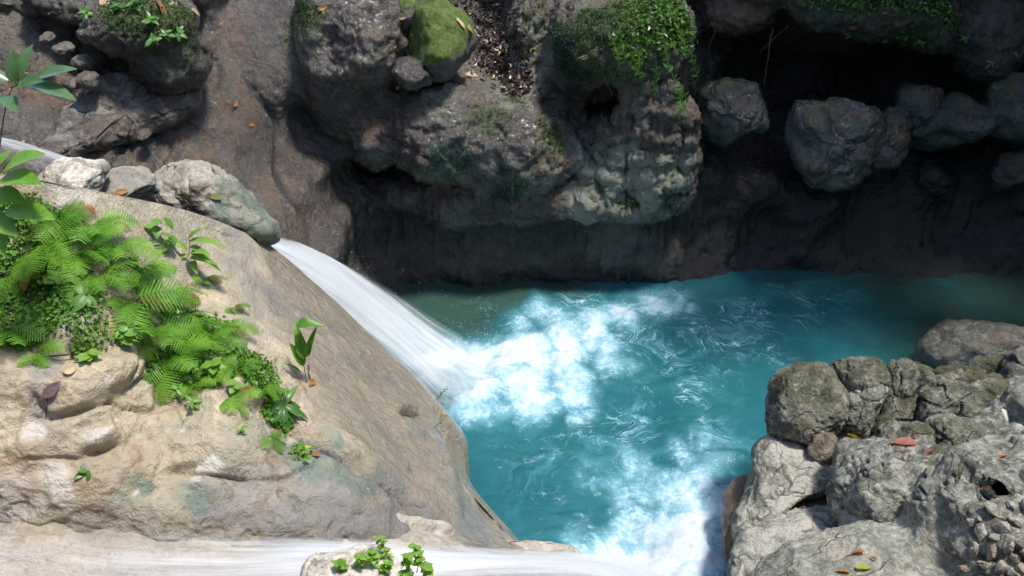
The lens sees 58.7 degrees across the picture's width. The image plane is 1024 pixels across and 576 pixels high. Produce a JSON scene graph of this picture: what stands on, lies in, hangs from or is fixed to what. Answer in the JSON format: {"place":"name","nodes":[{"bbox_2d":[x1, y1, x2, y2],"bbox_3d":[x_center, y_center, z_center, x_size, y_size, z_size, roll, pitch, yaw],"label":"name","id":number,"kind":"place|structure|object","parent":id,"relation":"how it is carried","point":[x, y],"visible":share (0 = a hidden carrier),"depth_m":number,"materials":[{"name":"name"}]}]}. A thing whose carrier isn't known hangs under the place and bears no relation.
{"place":"outdoors","nodes":[
{"label":"outdoors","id":0,"kind":"place"},
{"bbox_2d":[1,138,475,395],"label":"waterfall","id":1,"kind":"structure","parent":0,"point":[407,337],"depth_m":7.61,"materials":[{"name":"white liquid"}]},
{"bbox_2d":[0,0,1023,288],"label":"cliff","id":2,"kind":"structure","parent":0,"point":[336,114],"depth_m":8.66,"materials":[{"name":"stone"}]},
{"bbox_2d":[38,31,55,44],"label":"stone","id":3,"kind":"object","parent":2,"relation":"on","point":[47,38],"visible":1,"depth_m":7.10,"materials":[{"name":"stone"}]},
{"bbox_2d":[52,41,75,57],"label":"stone","id":4,"kind":"object","parent":2,"relation":"on","point":[64,49],"visible":1,"depth_m":7.09,"materials":[{"name":"stone"}]},
{"bbox_2d":[37,70,202,162],"bbox_3d":[-3.167,-1.373,7.319,1.399,0.651,0.590,-24,39,-33],"label":"boulder","id":5,"kind":"object","parent":2,"relation":"on","point":[110,111],"visible":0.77,"depth_m":7.13,"materials":[{"name":"stone"}]},
{"bbox_2d":[70,54,95,70],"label":"stone","id":6,"kind":"object","parent":5,"relation":"on","point":[86,62],"visible":0.97,"depth_m":7.04,"materials":[{"name":"stone"}]},
{"bbox_2d":[75,70,99,89],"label":"stone","id":7,"kind":"object","parent":5,"relation":"on","point":[88,80],"visible":1,"depth_m":6.91,"materials":[{"name":"stone"}]},
{"bbox_2d":[137,128,151,140],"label":"stone","id":8,"kind":"object","parent":5,"relation":"on","point":[144,134],"visible":1,"depth_m":7.11,"materials":[{"name":"stone"}]},
{"bbox_2d":[399,0,419,33],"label":"boulder","id":9,"kind":"object","parent":2,"relation":"on","point":[408,8],"visible":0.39,"depth_m":8.12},
{"bbox_2d":[391,56,433,90],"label":"boulder","id":10,"kind":"object","parent":2,"relation":"on","point":[410,73],"visible":0.8,"depth_m":8.02,"materials":[{"name":"stone"}]},
{"bbox_2d":[408,0,476,83],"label":"boulder","id":11,"kind":"object","parent":2,"relation":"on","point":[442,45],"visible":0.93,"depth_m":8.00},
{"bbox_2d":[448,0,544,97],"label":"leaf litter","id":12,"kind":"object","parent":2,"relation":"on","point":[494,73],"visible":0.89,"depth_m":8.93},
{"bbox_2d":[95,0,958,210],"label":"moss","id":13,"kind":"object","parent":2,"relation":"on","point":[582,16],"visible":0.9,"depth_m":7.99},
{"bbox_2d":[384,1,836,203],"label":"liverwort","id":14,"kind":"object","parent":2,"relation":"on","point":[571,62],"visible":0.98,"depth_m":8.36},
{"bbox_2d":[608,30,623,65],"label":"hanging plant","id":15,"kind":"object","parent":2,"relation":"hanging from","point":[613,42],"visible":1,"depth_m":7.82,"materials":[{"name":"green plant"}]},
{"bbox_2d":[618,31,629,60],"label":"hanging plant","id":16,"kind":"object","parent":2,"relation":"hanging from","point":[623,43],"visible":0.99,"depth_m":7.88,"materials":[{"name":"green plant"}]},
{"bbox_2d":[660,43,672,72],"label":"hanging plant","id":17,"kind":"object","parent":2,"relation":"hanging from","point":[667,47],"visible":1,"depth_m":7.87,"materials":[{"name":"green plant"}]},
{"bbox_2d":[674,89,685,119],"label":"hanging plant","id":18,"kind":"object","parent":2,"relation":"hanging from","point":[682,100],"visible":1,"depth_m":8.11,"materials":[{"name":"green plant"}]},
{"bbox_2d":[675,29,690,58],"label":"hanging plant","id":19,"kind":"object","parent":2,"relation":"hanging from","point":[680,36],"visible":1,"depth_m":7.92,"materials":[{"name":"green plant"}]},
{"bbox_2d":[695,77,769,145],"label":"boulder","id":20,"kind":"object","parent":2,"relation":"on","point":[732,110],"visible":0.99,"depth_m":8.66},
{"bbox_2d":[611,0,961,206],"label":"creeping leaves","id":21,"kind":"object","parent":2,"relation":"attached to","point":[860,5],"visible":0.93,"depth_m":8.01,"materials":[{"name":"green plant"}]},
{"bbox_2d":[783,97,888,192],"bbox_3d":[3.161,-1.405,8.894,0.981,0.925,0.663,0,32,0],"label":"boulder","id":22,"kind":"object","parent":2,"relation":"on","point":[834,144],"visible":1,"depth_m":8.67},
{"bbox_2d":[871,106,912,172],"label":"boulder","id":23,"kind":"object","parent":2,"relation":"on","point":[894,152],"visible":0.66,"depth_m":8.74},
{"bbox_2d":[909,91,1004,152],"bbox_3d":[4.371,-1.591,9.015,0.915,0.662,0.518,13,34,20],"label":"boulder","id":24,"kind":"object","parent":2,"relation":"on","point":[961,118],"visible":0.9,"depth_m":8.85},
{"bbox_2d":[893,82,944,129],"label":"boulder","id":25,"kind":"object","parent":24,"relation":"on","point":[921,104],"visible":0.84,"depth_m":8.86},
{"bbox_2d":[981,72,1023,142],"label":"boulder","id":26,"kind":"object","parent":2,"relation":"on","point":[1002,100],"visible":0.78,"depth_m":8.76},
{"bbox_2d":[986,145,1023,191],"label":"boulder","id":27,"kind":"object","parent":2,"relation":"on","point":[1005,171],"visible":1,"depth_m":9.18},
{"bbox_2d":[374,268,1023,575],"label":"water","id":28,"kind":"structure","parent":0,"point":[611,396],"depth_m":8.16,"materials":[{"name":"liquid"}]},
{"bbox_2d":[324,248,743,575],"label":"spray drops","id":29,"kind":"object","parent":28,"relation":"on","point":[636,484],"visible":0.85,"depth_m":6.65,"materials":[{"name":"white liquid"}]},
{"bbox_2d":[721,475,747,562],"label":"boulder","id":30,"kind":"object","parent":28,"relation":"in","point":[732,494],"visible":0.34,"depth_m":6.28,"materials":[{"name":"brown stone"}]},
{"bbox_2d":[913,319,1023,368],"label":"boulder","id":31,"kind":"object","parent":28,"relation":"in","point":[953,342],"visible":0.71,"depth_m":7.89,"materials":[{"name":"grey stone"}]},
{"bbox_2d":[749,321,939,471],"bbox_3d":[1.750,1.534,8.151,10.500,0.001,7.000,0,32,0],"label":"pool bed","id":32,"kind":"object","parent":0,"point":[914,334],"depth_m":9.82,"materials":[{"name":"teal stone"}]},
{"bbox_2d":[0,174,524,552],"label":"boulder","id":33,"kind":"object","parent":32,"relation":"on","point":[373,410],"visible":0.75,"depth_m":4.31,"materials":[{"name":"beige stone"}]},
{"bbox_2d":[0,317,50,346],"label":"fern","id":34,"kind":"object","parent":33,"relation":"on","point":[15,334],"visible":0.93,"depth_m":4.03,"materials":[{"name":"green plant"}]},
{"bbox_2d":[0,150,54,255],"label":"shrub","id":35,"kind":"object","parent":33,"relation":"on","point":[21,207],"visible":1,"depth_m":3.63,"materials":[{"name":"green plant"}]},
{"bbox_2d":[0,44,76,147],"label":"shrub","id":36,"kind":"object","parent":33,"relation":"on","point":[15,69],"visible":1,"depth_m":3.54,"materials":[{"name":"green plant"}]},
{"bbox_2d":[16,335,65,368],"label":"fern","id":37,"kind":"object","parent":33,"relation":"on","point":[38,356],"visible":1,"depth_m":4.00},
{"bbox_2d":[40,381,60,399],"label":"fallen leaf","id":38,"kind":"object","parent":33,"relation":"on","point":[50,390],"visible":1,"depth_m":3.94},
{"bbox_2d":[11,208,91,282],"bbox_3d":[-2.158,-0.204,4.285,0.281,0.213,0.417,7,33,11],"label":"fern","id":39,"kind":"object","parent":33,"relation":"on","point":[32,261],"visible":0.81,"depth_m":4.21,"materials":[{"name":"green plant"}]},
{"bbox_2d":[30,199,97,246],"bbox_3d":[-2.146,-0.330,4.364,0.257,0.210,0.362,0,32,0],"label":"fern","id":40,"kind":"object","parent":33,"relation":"on","point":[72,205],"visible":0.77,"depth_m":4.33,"materials":[{"name":"green plant"}]},
{"bbox_2d":[37,157,110,190],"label":"boulder","id":41,"kind":"object","parent":33,"relation":"on","point":[83,172],"visible":0.69,"depth_m":4.85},
{"bbox_2d":[47,228,115,284],"bbox_3d":[-1.982,-0.148,4.248,0.215,0.146,0.372,16,35,23],"label":"fern","id":42,"kind":"object","parent":33,"relation":"on","point":[99,256],"visible":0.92,"depth_m":4.22,"materials":[{"name":"green plant"}]},
{"bbox_2d":[73,465,90,481],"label":"leafy plant","id":43,"kind":"object","parent":33,"relation":"on","point":[81,471],"visible":1,"depth_m":3.90,"materials":[{"name":"green plant"}]},
{"bbox_2d":[68,281,99,312],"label":"leafy plant","id":44,"kind":"object","parent":33,"relation":"on","point":[82,299],"visible":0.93,"depth_m":4.11,"materials":[{"name":"green plant"}]},
{"bbox_2d":[74,349,102,361],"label":"round leaved plant","id":45,"kind":"object","parent":33,"relation":"on","point":[91,354],"visible":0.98,"depth_m":4.03,"materials":[{"name":"green plant"}]},
{"bbox_2d":[56,208,140,248],"bbox_3d":[-1.979,-0.277,4.401,0.253,0.169,0.394,21,38,30],"label":"fern","id":46,"kind":"object","parent":33,"relation":"on","point":[101,225],"visible":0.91,"depth_m":4.39,"materials":[{"name":"green plant"}]},
{"bbox_2d":[60,259,151,303],"bbox_3d":[-1.887,-0.032,4.251,0.237,0.103,0.442,20,37,28],"label":"fern","id":47,"kind":"object","parent":33,"relation":"on","point":[112,273],"visible":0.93,"depth_m":4.25,"materials":[{"name":"green plant"}]},
{"bbox_2d":[113,325,135,345],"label":"round leaved plant","id":48,"kind":"object","parent":33,"relation":"on","point":[124,328],"visible":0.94,"depth_m":4.18,"materials":[{"name":"green plant"}]},
{"bbox_2d":[100,166,155,199],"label":"boulder","id":49,"kind":"object","parent":33,"relation":"on","point":[138,182],"visible":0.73,"depth_m":5.15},
{"bbox_2d":[94,233,164,262],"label":"fern","id":50,"kind":"object","parent":33,"relation":"on","point":[120,247],"visible":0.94,"depth_m":4.39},
{"bbox_2d":[104,276,194,344],"bbox_3d":[-1.756,0.112,4.371,0.256,0.248,0.474,14,35,22],"label":"fern","id":51,"kind":"object","parent":33,"relation":"on","point":[129,318],"visible":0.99,"depth_m":4.37,"materials":[{"name":"green plant"}]},
{"bbox_2d":[133,257,177,294],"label":"fern","id":52,"kind":"object","parent":33,"relation":"on","point":[156,270],"visible":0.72,"depth_m":4.57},
{"bbox_2d":[0,193,312,455],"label":"dead litter","id":53,"kind":"object","parent":33,"relation":"on","point":[75,359],"visible":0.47,"depth_m":4.29,"materials":[{"name":"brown plant"}]},
{"bbox_2d":[0,191,313,461],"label":"ground cover","id":54,"kind":"object","parent":33,"relation":"on","point":[49,300],"visible":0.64,"depth_m":4.29,"materials":[{"name":"green plant"}]},
{"bbox_2d":[0,262,40,299],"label":"fern","id":55,"kind":"object","parent":54,"relation":"on","point":[9,281],"visible":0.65,"depth_m":4.27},
{"bbox_2d":[42,272,70,292],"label":"leafy plant","id":56,"kind":"object","parent":54,"relation":"on","point":[47,279],"visible":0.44,"depth_m":4.22,"materials":[{"name":"green plant"}]},
{"bbox_2d":[154,310,225,349],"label":"fern","id":57,"kind":"object","parent":54,"relation":"on","point":[205,332],"visible":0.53,"depth_m":4.60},
{"bbox_2d":[168,327,247,357],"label":"fern","id":58,"kind":"object","parent":54,"relation":"on","point":[218,346],"visible":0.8,"depth_m":4.54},
{"bbox_2d":[249,384,289,400],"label":"fern","id":59,"kind":"object","parent":54,"relation":"on","point":[275,388],"visible":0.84,"depth_m":4.44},
{"bbox_2d":[145,217,172,238],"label":"leafy plant","id":60,"kind":"object","parent":33,"relation":"on","point":[155,230],"visible":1,"depth_m":4.79,"materials":[{"name":"green plant"}]},
{"bbox_2d":[130,315,203,360],"bbox_3d":[-1.641,0.204,4.380,0.232,0.256,0.386,26,40,35],"label":"fern","id":61,"kind":"object","parent":33,"relation":"on","point":[160,331],"visible":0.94,"depth_m":4.39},
{"bbox_2d":[161,232,176,251],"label":"leafy plant","id":62,"kind":"object","parent":33,"relation":"on","point":[166,244],"visible":0.95,"depth_m":4.90,"materials":[{"name":"green plant"}]},
{"bbox_2d":[141,333,211,405],"bbox_3d":[-1.599,0.386,4.390,0.236,0.207,0.392,20,37,28],"label":"fern","id":63,"kind":"object","parent":33,"relation":"on","point":[185,359],"visible":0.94,"depth_m":4.33,"materials":[{"name":"green plant"}]},
{"bbox_2d":[148,286,207,313],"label":"fern","id":64,"kind":"object","parent":33,"relation":"on","point":[196,300],"visible":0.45,"depth_m":4.71,"materials":[{"name":"green plant"}]},
{"bbox_2d":[184,395,202,409],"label":"leafy plant","id":65,"kind":"object","parent":33,"relation":"on","point":[193,402],"visible":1,"depth_m":4.29,"materials":[{"name":"green plant"}]},
{"bbox_2d":[175,370,216,397],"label":"fern","id":66,"kind":"object","parent":33,"relation":"on","point":[214,381],"visible":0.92,"depth_m":4.35,"materials":[{"name":"green plant"}]},
{"bbox_2d":[168,227,227,274],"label":"lance leaved plant","id":67,"kind":"object","parent":33,"relation":"on","point":[198,253],"visible":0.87,"depth_m":4.94,"materials":[{"name":"green plant"}]},
{"bbox_2d":[191,274,228,283],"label":"fern","id":68,"kind":"object","parent":33,"relation":"on","point":[214,279],"visible":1,"depth_m":5.01,"materials":[{"name":"green plant"}]},
{"bbox_2d":[145,159,280,244],"bbox_3d":[-1.963,-0.540,5.954,0.852,0.661,0.602,0,32,0],"label":"boulder","id":69,"kind":"object","parent":33,"relation":"on","point":[239,206],"visible":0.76,"depth_m":5.73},
{"bbox_2d":[200,357,227,379],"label":"round leaved plant","id":70,"kind":"object","parent":33,"relation":"on","point":[214,366],"visible":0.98,"depth_m":4.37,"materials":[{"name":"green plant"}]},
{"bbox_2d":[198,355,237,388],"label":"fern","id":71,"kind":"object","parent":33,"relation":"on","point":[227,371],"visible":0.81,"depth_m":4.40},
{"bbox_2d":[211,318,259,340],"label":"fern","id":72,"kind":"object","parent":33,"relation":"on","point":[235,327],"visible":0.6,"depth_m":4.76,"materials":[{"name":"green plant"}]},
{"bbox_2d":[227,379,243,396],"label":"round leaved plant","id":73,"kind":"object","parent":33,"relation":"on","point":[233,383],"visible":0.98,"depth_m":4.35,"materials":[{"name":"green plant"}]},
{"bbox_2d":[219,384,261,419],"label":"fern","id":74,"kind":"object","parent":33,"relation":"on","point":[235,400],"visible":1,"depth_m":4.29,"materials":[{"name":"green plant"}]},
{"bbox_2d":[222,358,267,377],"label":"fern","id":75,"kind":"object","parent":33,"relation":"on","point":[251,368],"visible":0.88,"depth_m":4.50,"materials":[{"name":"green plant"}]},
{"bbox_2d":[259,429,286,452],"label":"fern","id":76,"kind":"object","parent":33,"relation":"on","point":[278,433],"visible":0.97,"depth_m":4.34,"materials":[{"name":"green plant"}]},
{"bbox_2d":[264,385,308,432],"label":"rosette plant","id":77,"kind":"object","parent":33,"relation":"on","point":[285,407],"visible":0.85,"depth_m":4.51,"materials":[{"name":"green plant"}]},
{"bbox_2d":[283,317,323,381],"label":"curled leaf plant","id":78,"kind":"object","parent":33,"relation":"on","point":[301,348],"visible":1,"depth_m":4.76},
{"bbox_2d":[0,513,581,575],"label":"streambed","id":79,"kind":"structure","parent":32,"relation":"on","point":[54,548],"depth_m":3.88,"materials":[{"name":"beige stone"}]},
{"bbox_2d":[301,543,402,575],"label":"boulder","id":80,"kind":"object","parent":79,"relation":"on","point":[318,564],"visible":0.79,"depth_m":3.89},
{"bbox_2d":[332,558,348,569],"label":"leafy plant","id":81,"kind":"object","parent":80,"relation":"on","point":[340,564],"visible":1,"depth_m":3.83,"materials":[{"name":"green plant"}]},
{"bbox_2d":[353,552,366,567],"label":"leafy plant","id":82,"kind":"object","parent":80,"relation":"on","point":[360,561],"visible":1,"depth_m":3.83,"materials":[{"name":"green plant"}]},
{"bbox_2d":[366,549,379,567],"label":"leafy plant","id":83,"kind":"object","parent":80,"relation":"on","point":[372,557],"visible":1,"depth_m":3.85,"materials":[{"name":"green plant"}]},
{"bbox_2d":[372,535,393,559],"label":"leafy plant","id":84,"kind":"object","parent":80,"relation":"on","point":[385,551],"visible":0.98,"depth_m":3.92,"materials":[{"name":"green plant"}]},
{"bbox_2d":[379,559,393,572],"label":"leafy plant","id":85,"kind":"object","parent":80,"relation":"on","point":[386,566],"visible":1,"depth_m":3.85,"materials":[{"name":"green plant"}]},
{"bbox_2d":[400,552,413,569],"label":"leafy plant","id":86,"kind":"object","parent":80,"relation":"on","point":[407,562],"visible":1,"depth_m":3.76,"materials":[{"name":"green plant"}]},
{"bbox_2d":[139,541,678,575],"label":"stream","id":87,"kind":"structure","parent":79,"relation":"on","point":[288,559],"depth_m":4.36,"materials":[{"name":"white liquid"}]},
{"bbox_2d":[407,543,425,572],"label":"leafy plant","id":88,"kind":"object","parent":79,"relation":"on","point":[418,556],"visible":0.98,"depth_m":3.79,"materials":[{"name":"green plant"}]},
{"bbox_2d":[419,561,433,575],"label":"leafy plant","id":89,"kind":"object","parent":79,"relation":"on","point":[427,568],"visible":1,"depth_m":3.80,"materials":[{"name":"green plant"}]},
{"bbox_2d":[724,375,1023,575],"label":"rock outcrop","id":90,"kind":"object","parent":32,"relation":"on","point":[921,531],"visible":0.66,"depth_m":4.79,"materials":[{"name":"grey stone"}]},
{"bbox_2d":[730,434,832,542],"bbox_3d":[1.814,1.443,5.996,0.650,0.639,1.022,13,34,20],"label":"boulder","id":91,"kind":"object","parent":90,"relation":"on","point":[784,476],"visible":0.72,"depth_m":5.92,"materials":[{"name":"grey stone"}]},
{"bbox_2d":[807,432,837,464],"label":"stone","id":92,"kind":"object","parent":91,"relation":"on","point":[820,448],"visible":0.88,"depth_m":5.90,"materials":[{"name":"brown stone"}]},
{"bbox_2d":[765,361,849,445],"bbox_3d":[2.034,0.835,6.219,0.605,0.620,0.584,0,32,0],"label":"boulder","id":93,"kind":"object","parent":90,"relation":"on","point":[805,402],"visible":0.9,"depth_m":6.03,"materials":[{"name":"grey stone"}]},
{"bbox_2d":[830,356,891,390],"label":"boulder","id":94,"kind":"object","parent":93,"relation":"on","point":[862,373],"visible":0.88,"depth_m":6.08,"materials":[{"name":"grey stone"}]},
{"bbox_2d":[832,437,857,464],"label":"stone","id":95,"kind":"object","parent":90,"relation":"on","point":[842,445],"visible":0.33,"depth_m":5.67,"materials":[{"name":"grey stone"}]},
{"bbox_2d":[845,384,888,438],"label":"boulder","id":96,"kind":"object","parent":90,"relation":"on","point":[865,407],"visible":0.8,"depth_m":6.00,"materials":[{"name":"grey stone"}]},
{"bbox_2d":[869,358,935,437],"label":"boulder","id":97,"kind":"object","parent":90,"relation":"on","point":[910,381],"visible":0.78,"depth_m":6.01,"materials":[{"name":"grey stone"}]},
{"bbox_2d":[878,420,935,443],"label":"boulder","id":98,"kind":"object","parent":90,"relation":"on","point":[892,431],"visible":0.38,"depth_m":5.55,"materials":[{"name":"grey stone"}]},
{"bbox_2d":[825,436,994,522],"bbox_3d":[2.338,1.180,5.371,0.885,0.669,0.858,0,32,0],"label":"boulder","id":99,"kind":"object","parent":90,"relation":"on","point":[874,478],"visible":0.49,"depth_m":5.20,"materials":[{"name":"grey stone"}]},
{"bbox_2d":[891,437,917,444],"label":"fallen leaf","id":100,"kind":"object","parent":99,"relation":"on","point":[906,441],"visible":1,"depth_m":5.38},
{"bbox_2d":[925,413,987,444],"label":"boulder","id":101,"kind":"object","parent":90,"relation":"on","point":[950,428],"visible":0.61,"depth_m":5.52,"materials":[{"name":"grey stone"}]},
{"bbox_2d":[911,368,1009,422],"bbox_3d":[3.007,0.758,6.051,0.580,0.490,0.556,18,36,26],"label":"boulder","id":102,"kind":"object","parent":90,"relation":"on","point":[960,392],"visible":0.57,"depth_m":5.89,"materials":[{"name":"grey stone"}]},
{"bbox_2d":[931,365,986,376],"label":"boulder","id":103,"kind":"object","parent":102,"relation":"on","point":[974,370],"visible":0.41,"depth_m":6.01,"materials":[{"name":"grey stone"}]},
{"bbox_2d":[967,354,1004,373],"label":"boulder","id":104,"kind":"object","parent":102,"relation":"on","point":[989,364],"visible":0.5,"depth_m":6.12,"materials":[{"name":"grey stone"}]},
{"bbox_2d":[967,541,979,559],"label":"stone","id":105,"kind":"object","parent":90,"relation":"on","point":[973,550],"visible":1,"depth_m":4.41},
{"bbox_2d":[974,523,986,541],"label":"stone","id":106,"kind":"object","parent":90,"relation":"on","point":[980,531],"visible":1,"depth_m":4.42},
{"bbox_2d":[983,500,997,516],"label":"stone","id":107,"kind":"object","parent":90,"relation":"on","point":[991,508],"visible":0.99,"depth_m":4.41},
{"bbox_2d":[986,542,996,560],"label":"stone","id":108,"kind":"object","parent":90,"relation":"on","point":[991,547],"visible":1,"depth_m":4.35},
{"bbox_2d":[991,521,1010,532],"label":"stone","id":109,"kind":"object","parent":90,"relation":"on","point":[1001,526],"visible":1,"depth_m":4.34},
{"bbox_2d":[995,560,1011,574],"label":"stone","id":110,"kind":"object","parent":90,"relation":"on","point":[1002,567],"visible":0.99,"depth_m":4.31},
{"bbox_2d":[999,344,1023,378],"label":"boulder","id":111,"kind":"object","parent":90,"relation":"on","point":[1012,363],"visible":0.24,"depth_m":5.96,"materials":[{"name":"grey stone"}]},
{"bbox_2d":[1008,515,1023,527],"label":"stone","id":112,"kind":"object","parent":90,"relation":"on","point":[1016,520],"visible":1,"depth_m":4.34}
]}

